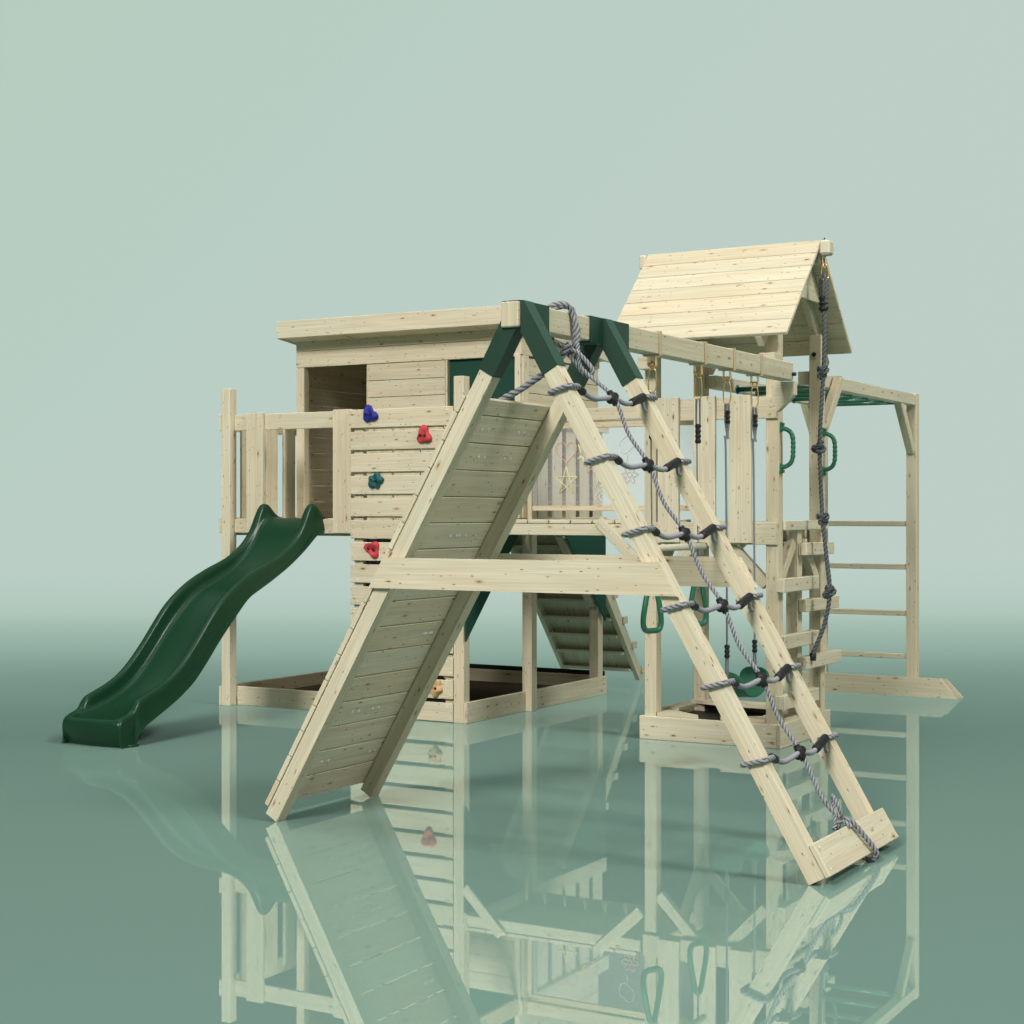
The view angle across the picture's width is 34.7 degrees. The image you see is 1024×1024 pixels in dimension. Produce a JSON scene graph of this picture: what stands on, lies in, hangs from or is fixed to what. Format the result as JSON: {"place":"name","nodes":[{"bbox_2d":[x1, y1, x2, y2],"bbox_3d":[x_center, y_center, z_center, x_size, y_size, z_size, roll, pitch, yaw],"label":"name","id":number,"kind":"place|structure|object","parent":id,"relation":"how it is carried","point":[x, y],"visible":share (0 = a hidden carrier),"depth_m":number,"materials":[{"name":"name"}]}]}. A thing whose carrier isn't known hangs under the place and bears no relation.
{"place":"outdoors","nodes":[
{"label":"outdoors","id":0,"kind":"place"},
{"bbox_2d":[219,305,608,723],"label":"playhouse tower","id":1,"kind":"structure","parent":0,"point":[403,382],"depth_m":10.52,"materials":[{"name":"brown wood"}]},
{"bbox_2d":[509,406,693,555],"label":"walkway","id":2,"kind":"structure","parent":1,"relation":"attached to","point":[611,530],"depth_m":9.62,"materials":[{"name":"brown wood"}]},
{"bbox_2d":[0,557,1023,1023],"bbox_3d":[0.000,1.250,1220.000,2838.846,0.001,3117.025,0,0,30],"label":"floor","id":3,"kind":"structure","parent":0,"point":[592,861],"depth_m":6.18,"materials":[{"name":"teal"}]},
{"bbox_2d":[62,504,327,748],"bbox_3d":[-1.796,0.600,9.572,0.504,1.305,1.934,0,0,30],"label":"wave slide","id":4,"kind":"object","parent":3,"relation":"on","point":[157,675],"visible":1,"depth_m":9.41,"materials":[{"name":"green plastic"}]},
{"bbox_2d":[511,535,644,679],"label":"access steps","id":5,"kind":"structure","parent":3,"relation":"on","point":[564,618],"depth_m":12.09,"materials":[{"name":"brown wood"}]},
{"bbox_2d":[265,300,897,884],"bbox_3d":[0.752,0.234,7.294,2.377,2.031,2.944,0,0,30],"label":"swing frame","id":6,"kind":"object","parent":3,"relation":"on","point":[445,562],"visible":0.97,"depth_m":6.43,"materials":[{"name":"brown wood"}]},
{"bbox_2d":[498,341,571,399],"bbox_3d":[-0.285,0.172,6.631,1.197,1.669,0.028,0,0,30],"label":"ramp rope","id":7,"kind":"object","parent":6,"relation":"hanging from","point":[533,380],"visible":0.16,"depth_m":6.42,"materials":[{"name":"grey fabric"}]},
{"bbox_2d":[640,331,708,633],"bbox_3d":[0.732,-0.127,7.323,0.083,1.310,0.624,0,0,30],"label":"trapeze swing","id":8,"kind":"object","parent":6,"relation":"hanging from","point":[697,546],"visible":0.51,"depth_m":7.32,"materials":[{"name":"plastic"}]},
{"bbox_2d":[547,301,879,861],"bbox_3d":[0.695,0.217,6.071,1.305,2.069,0.765,0,0,30],"label":"climbing net","id":9,"kind":"object","parent":6,"relation":"attached to","point":[762,680],"visible":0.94,"depth_m":6.04,"materials":[{"name":"grey fabric"}]},
{"bbox_2d":[718,348,768,696],"bbox_3d":[1.117,0.060,7.989,0.154,1.684,0.382,0,0,30],"label":"belt swing","id":10,"kind":"object","parent":6,"relation":"hanging from","point":[747,674],"visible":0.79,"depth_m":8.06,"materials":[{"name":"plastic"}]},
{"bbox_2d":[617,238,851,748],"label":"lookout tower","id":11,"kind":"structure","parent":3,"relation":"on","point":[760,299],"depth_m":8.93,"materials":[{"name":"brown wood"}]},
{"bbox_2d":[809,256,836,660],"bbox_3d":[1.691,-0.295,8.915,0.154,2.213,0.062,0,0,30],"label":"knotted rope","id":12,"kind":"object","parent":11,"relation":"hanging from","point":[822,517],"visible":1,"depth_m":8.91,"materials":[{"name":"grey fabric"}]},
{"bbox_2d":[706,371,963,698],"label":"monkey bars","id":13,"kind":"object","parent":3,"relation":"on","point":[840,391],"visible":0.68,"depth_m":11.12,"materials":[{"name":"brown wood"}]},
{"bbox_2d":[0,125,1023,232],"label":"backdrop","id":14,"kind":"structure","parent":0,"point":[511,178],"depth_m":23.70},
{"bbox_2d":[0,17,1023,124],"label":"backdrop","id":15,"kind":"structure","parent":0,"point":[511,70],"depth_m":23.66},
{"bbox_2d":[0,233,1023,340],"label":"backdrop","id":16,"kind":"structure","parent":0,"point":[259,286],"depth_m":26.32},
{"bbox_2d":[0,341,1023,448],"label":"backdrop","id":17,"kind":"structure","parent":0,"point":[110,394],"depth_m":24.78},
{"bbox_2d":[0,449,1023,556],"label":"backdrop","id":18,"kind":"structure","parent":0,"point":[110,502],"depth_m":24.23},
{"bbox_2d":[0,0,1023,16],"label":"backdrop","id":19,"kind":"structure","parent":0,"point":[511,8],"depth_m":15.49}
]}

